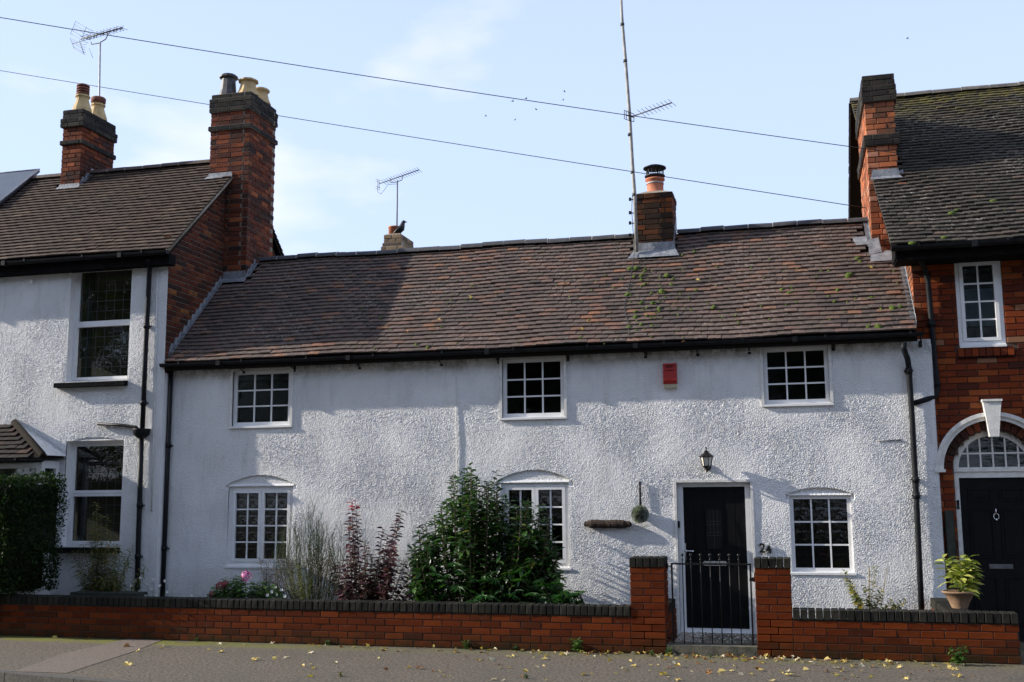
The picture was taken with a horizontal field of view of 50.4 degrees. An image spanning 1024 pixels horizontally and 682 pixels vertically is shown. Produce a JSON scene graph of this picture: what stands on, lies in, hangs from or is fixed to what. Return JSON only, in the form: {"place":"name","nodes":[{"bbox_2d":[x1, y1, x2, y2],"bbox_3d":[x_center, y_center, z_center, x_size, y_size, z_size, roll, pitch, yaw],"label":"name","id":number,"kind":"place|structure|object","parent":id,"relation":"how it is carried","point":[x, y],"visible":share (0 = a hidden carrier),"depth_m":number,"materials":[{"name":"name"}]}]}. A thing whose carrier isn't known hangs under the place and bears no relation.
{"place":"outdoors","nodes":[
{"label":"outdoors","id":0,"kind":"place"},
{"bbox_2d":[0,636,1023,681],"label":"pavement","id":1,"kind":"structure","parent":0,"point":[183,661],"depth_m":10.74,"materials":[{"name":"grey asphalt"}]},
{"bbox_2d":[16,639,160,672],"bbox_3d":[-4.532,3.399,11.839,0.709,0.001,2.666,-1,-8,5],"label":"pavement patch","id":2,"kind":"object","parent":1,"relation":"on","point":[67,662],"visible":0.86,"depth_m":11.60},
{"bbox_2d":[122,661,133,665],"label":"fallen leaf","id":3,"kind":"object","parent":1,"relation":"on","point":[126,663],"visible":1,"depth_m":10.99,"materials":[{"name":"yellow plant"}]},
{"bbox_2d":[0,556,676,654],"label":"garden wall","id":4,"kind":"structure","parent":1,"relation":"on","point":[641,622],"depth_m":12.35,"materials":[{"name":"brown brick"}]},
{"bbox_2d":[665,553,754,644],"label":"iron gate","id":5,"kind":"structure","parent":4,"relation":"attached to","point":[751,579],"depth_m":11.60,"materials":[{"name":"black metal"}]},
{"bbox_2d":[461,640,469,648],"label":"weed","id":6,"kind":"object","parent":1,"relation":"on","point":[465,643],"visible":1,"depth_m":11.98,"materials":[{"name":"green plant"}]},
{"bbox_2d":[569,637,583,651],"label":"weed","id":7,"kind":"object","parent":1,"relation":"on","point":[578,647],"visible":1,"depth_m":11.66,"materials":[{"name":"green plant"}]},
{"bbox_2d":[666,641,757,656],"bbox_3d":[2.120,3.308,11.498,0.935,0.200,0.300,-3,-9,14],"label":"door step","id":8,"kind":"object","parent":1,"relation":"on","point":[719,649],"depth_m":11.39,"materials":[{"name":"concrete"}]},
{"bbox_2d":[754,557,1020,664],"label":"garden wall","id":9,"kind":"structure","parent":1,"relation":"on","point":[939,629],"depth_m":11.00,"materials":[{"name":"brown brick"}]},
{"bbox_2d":[941,590,975,608],"bbox_3d":[4.622,2.696,11.241,0.336,0.222,0.336,-3,-9,14],"label":"planter pot","id":10,"kind":"object","parent":9,"relation":"on","point":[959,600],"visible":0.76,"depth_m":11.15,"materials":[{"name":"ceramic"}]},
{"bbox_2d":[931,553,983,598],"bbox_3d":[4.626,2.443,11.295,0.460,0.481,0.491,7,-11,-42],"label":"variegated shrub","id":11,"kind":"object","parent":10,"relation":"in","point":[962,577],"visible":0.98,"depth_m":11.24,"materials":[{"name":"green plant"}]},
{"bbox_2d":[848,73,1023,640],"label":"brick house","id":12,"kind":"structure","parent":1,"relation":"on","point":[939,194],"depth_m":12.84,"materials":[{"name":"red brick"}]},
{"bbox_2d":[0,70,865,207],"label":"overhead cable","id":13,"kind":"object","parent":12,"relation":"attached to","point":[470,146],"visible":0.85,"depth_m":16.95,"materials":[{"name":"black plastic"}]},
{"bbox_2d":[0,17,895,152],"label":"overhead cable","id":14,"kind":"object","parent":12,"relation":"attached to","point":[443,87],"visible":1,"depth_m":13.74,"materials":[{"name":"black plastic"}]},
{"bbox_2d":[944,510,957,589],"bbox_3d":[5.019,2.697,12.379,0.095,1.520,0.071,-3,-9,14],"label":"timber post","id":15,"kind":"object","parent":12,"relation":"attached to","point":[950,533],"visible":0.36,"depth_m":12.41,"materials":[{"name":"brown wood"}]},
{"bbox_2d":[954,261,1006,347],"bbox_3d":[5.492,-0.446,12.788,0.505,1.067,0.170,-3,-9,14],"label":"window","id":16,"kind":"structure","parent":12,"relation":"in","point":[975,307],"depth_m":12.79,"materials":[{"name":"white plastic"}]},
{"bbox_2d":[959,477,1023,640],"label":"door","id":17,"kind":"structure","parent":12,"relation":"in","point":[992,509],"depth_m":12.43,"materials":[{"name":"black paint"}]},
{"bbox_2d":[948,644,968,664],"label":"weed","id":18,"kind":"object","parent":1,"relation":"on","point":[958,657],"visible":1,"depth_m":10.61,"materials":[{"name":"green plant"}]},
{"bbox_2d":[0,0,1023,254],"label":"sky","id":19,"kind":"structure","parent":0,"point":[782,68],"materials":[{"name":"blue"}]},
{"bbox_2d":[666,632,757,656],"bbox_3d":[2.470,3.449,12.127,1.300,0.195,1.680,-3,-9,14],"label":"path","id":20,"kind":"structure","parent":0,"point":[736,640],"depth_m":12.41,"materials":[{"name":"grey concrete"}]},
{"bbox_2d":[675,631,756,642],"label":"gravel","id":21,"kind":"structure","parent":0,"point":[688,636],"depth_m":12.47,"materials":[{"name":"grey gravel"}]},
{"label":"garden soil","id":22,"kind":"structure","parent":0,"visible":0},
{"bbox_2d":[0,471,69,596],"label":"hedge","id":23,"kind":"object","parent":22,"relation":"on","point":[29,519],"visible":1,"depth_m":13.75,"materials":[{"name":"green plant"}]},
{"bbox_2d":[67,502,147,591],"bbox_3d":[-5.229,2.837,14.114,1.302,1.490,0.522,-3,-9,20],"label":"bamboo","id":24,"kind":"object","parent":22,"relation":"on","point":[98,570],"visible":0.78,"depth_m":14.09,"materials":[{"name":"plant"}]},
{"bbox_2d":[70,591,146,595],"bbox_3d":[-5.131,3.367,13.825,0.950,0.350,0.250,-3,-9,14],"label":"planter trough","id":25,"kind":"object","parent":22,"relation":"on","point":[123,593],"visible":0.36,"depth_m":13.75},
{"bbox_2d":[124,576,184,596],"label":"gaura plant","id":26,"kind":"object","parent":22,"relation":"on","point":[152,588],"visible":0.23,"depth_m":13.88,"materials":[{"name":"white plant"}]},
{"bbox_2d":[190,586,288,598],"bbox_3d":[-3.265,3.192,13.179,1.344,0.465,0.276,-3,-9,14],"label":"daisy plant","id":27,"kind":"object","parent":22,"relation":"on","point":[271,591],"visible":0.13,"depth_m":13.07,"materials":[{"name":"white plant"}]},
{"bbox_2d":[206,571,286,598],"bbox_3d":[-3.248,3.157,13.390,1.335,0.668,0.666,-3,-9,14],"label":"hydrangea","id":28,"kind":"object","parent":22,"relation":"on","point":[232,592],"visible":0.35,"depth_m":13.26,"materials":[{"name":"green plant"}]},
{"bbox_2d":[284,558,312,598],"bbox_3d":[-2.573,3.021,13.158,0.395,0.791,0.161,-3,-9,14],"label":"goldenrod","id":29,"kind":"object","parent":22,"relation":"on","point":[299,587],"visible":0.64,"depth_m":13.15,"materials":[{"name":"green plant"}]},
{"bbox_2d":[255,496,416,600],"bbox_3d":[-2.188,2.811,13.495,2.403,1.773,1.035,-3,-9,14],"label":"broom bush","id":30,"kind":"object","parent":22,"relation":"on","point":[318,577],"visible":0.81,"depth_m":13.52,"materials":[{"name":"green plant"}]},
{"bbox_2d":[329,498,412,600],"bbox_3d":[-1.715,2.692,13.271,1.188,1.532,0.671,-3,-9,14],"label":"smoke bush","id":31,"kind":"object","parent":22,"relation":"on","point":[382,594],"visible":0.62,"depth_m":13.20,"materials":[{"name":"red plant"}]},
{"bbox_2d":[404,462,571,603],"bbox_3d":[-0.333,2.423,13.032,2.294,1.915,1.116,-3,-9,14],"label":"laurel shrub","id":32,"kind":"object","parent":22,"relation":"on","point":[470,545],"visible":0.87,"depth_m":12.81,"materials":[{"name":"green plant"}]},
{"bbox_2d":[426,563,586,603],"bbox_3d":[-0.050,2.892,12.418,1.924,0.723,0.640,-3,-9,14],"label":"fatsia","id":33,"kind":"object","parent":22,"relation":"on","point":[564,595],"visible":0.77,"depth_m":12.33,"materials":[{"name":"green plant"}]},
{"bbox_2d":[839,565,907,610],"bbox_3d":[3.947,2.842,11.880,0.709,0.770,0.372,-3,-9,14],"label":"rose bush","id":34,"kind":"object","parent":22,"relation":"on","point":[857,599],"visible":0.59,"depth_m":11.88,"materials":[{"name":"green plant"}]},
{"label":"ground","id":35,"kind":"structure","parent":0,"visible":0},
{"bbox_2d":[0,670,136,681],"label":"kerb","id":36,"kind":"structure","parent":35,"relation":"on","point":[12,676],"depth_m":10.36,"materials":[{"name":"concrete"}]},
{"bbox_2d":[0,73,283,596],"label":"terraced house","id":37,"kind":"structure","parent":35,"relation":"on","point":[110,275],"depth_m":15.75,"materials":[{"name":"grey paint"}]},
{"bbox_2d":[0,169,39,204],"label":"solar panel","id":38,"kind":"object","parent":37,"relation":"attached to","point":[12,183],"visible":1,"depth_m":18.22,"materials":[{"name":"glass"}]},
{"bbox_2d":[66,440,123,545],"bbox_3d":[-5.768,2.136,15.267,0.919,1.457,0.172,-3,-9,14],"label":"window","id":39,"kind":"structure","parent":37,"relation":"in","point":[83,491],"depth_m":15.32,"materials":[{"name":"white plastic"}]},
{"bbox_2d":[70,21,126,95],"bbox_3d":[-7.353,-4.373,19.138,1.115,2.755,0.204,-3,-9,14],"label":"tv aerial","id":40,"kind":"object","parent":37,"relation":"attached to","point":[102,32],"visible":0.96,"depth_m":19.25,"materials":[{"name":"metal"}]},
{"bbox_2d":[71,269,131,381],"bbox_3d":[-5.811,-0.242,15.618,0.993,1.676,0.172,-3,-9,14],"label":"window","id":41,"kind":"structure","parent":37,"relation":"in","point":[88,323],"depth_m":15.66,"materials":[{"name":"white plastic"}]},
{"bbox_2d":[156,164,946,635],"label":"cottage","id":42,"kind":"structure","parent":35,"relation":"on","point":[800,354],"depth_m":14.06,"materials":[{"name":"grey paint"}]},
{"bbox_2d":[224,486,292,568],"bbox_3d":[-3.369,2.496,14.607,0.990,1.087,0.115,-3,-9,14],"label":"window","id":43,"kind":"structure","parent":42,"relation":"in","point":[233,562],"depth_m":14.62,"materials":[{"name":"white plastic"}]},
{"bbox_2d":[228,369,292,428],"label":"window","id":44,"kind":"structure","parent":42,"relation":"in","point":[271,424],"depth_m":14.86,"materials":[{"name":"white plastic"}]},
{"bbox_2d":[381,225,413,249],"bbox_3d":[-2.019,1.248,19.598,0.455,6.655,0.905,-3,-9,14],"label":"chimney","id":45,"kind":"object","parent":42,"relation":"attached to","point":[393,241],"visible":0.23,"depth_m":19.66,"materials":[{"name":"brick"}]},
{"bbox_2d":[376,167,418,225],"bbox_3d":[-2.111,-2.520,19.954,0.923,1.279,0.208,-3,-9,14],"label":"tv aerial","id":46,"kind":"object","parent":45,"relation":"attached to","point":[401,176],"visible":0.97,"depth_m":19.99,"materials":[{"name":"metal"}]},
{"bbox_2d":[393,220,405,232],"bbox_3d":[-2.050,-2.047,19.767,0.309,0.298,0.175,-3,-9,14],"label":"crow","id":47,"kind":"object","parent":45,"relation":"on","point":[400,228],"visible":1,"depth_m":19.71,"materials":[{"name":"black"}]},
{"bbox_2d":[499,357,566,419],"bbox_3d":[0.274,0.611,13.908,0.880,0.787,0.115,-3,-9,14],"label":"window","id":48,"kind":"structure","parent":42,"relation":"in","point":[523,416],"depth_m":13.91,"materials":[{"name":"white plastic"}]},
{"bbox_2d":[501,482,570,569],"bbox_3d":[0.295,2.323,13.674,0.920,1.082,0.115,-3,-9,14],"label":"window","id":49,"kind":"structure","parent":42,"relation":"in","point":[564,486],"depth_m":13.67,"materials":[{"name":"white plastic"}]},
{"bbox_2d":[584,519,631,528],"bbox_3d":[1.176,2.249,13.373,0.599,0.113,0.113,-3,-9,14],"label":"log sign","id":50,"kind":"object","parent":42,"relation":"attached to","point":[615,523],"visible":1,"depth_m":13.33,"materials":[{"name":"brown wood"}]},
{"bbox_2d":[631,481,648,523],"bbox_3d":[1.554,1.962,13.236,0.234,0.514,0.231,-3,-9,14],"label":"topiary ball","id":51,"kind":"object","parent":42,"relation":"attached to","point":[639,512],"visible":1,"depth_m":13.17,"materials":[{"name":"green plant"}]},
{"bbox_2d":[620,0,675,338],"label":"radio mast","id":52,"kind":"object","parent":42,"relation":"on","point":[635,213],"visible":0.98,"depth_m":15.29,"materials":[{"name":"grey metal"}]},
{"bbox_2d":[663,363,676,387],"bbox_3d":[1.950,0.426,13.421,0.165,0.299,0.090,-3,-9,14],"label":"alarm box","id":53,"kind":"object","parent":42,"relation":"attached to","point":[669,375],"visible":1,"depth_m":13.39,"materials":[{"name":"red plastic"}]},
{"bbox_2d":[699,447,713,471],"bbox_3d":[2.347,1.428,13.113,0.176,0.307,0.225,-3,-9,14],"label":"wall lantern","id":54,"kind":"object","parent":42,"relation":"attached to","point":[706,457],"depth_m":13.04,"materials":[{"name":"black paint"}]},
{"bbox_2d":[683,486,749,628],"bbox_3d":[2.448,2.598,13.088,0.745,1.675,0.093,-3,-9,14],"label":"door","id":55,"kind":"structure","parent":42,"relation":"in","point":[714,517],"depth_m":13.10,"materials":[{"name":"black wood"}]},
{"bbox_2d":[762,346,833,406],"bbox_3d":[3.423,0.428,13.111,0.835,0.717,0.115,-3,-9,14],"label":"window","id":56,"kind":"structure","parent":42,"relation":"in","point":[804,402],"depth_m":13.10,"materials":[{"name":"white plastic"}]},
{"bbox_2d":[789,495,855,574],"bbox_3d":[3.640,2.280,12.805,0.740,0.922,0.115,-3,-9,14],"label":"window","id":57,"kind":"structure","parent":42,"relation":"in","point":[795,570],"depth_m":12.80,"materials":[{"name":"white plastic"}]}
]}

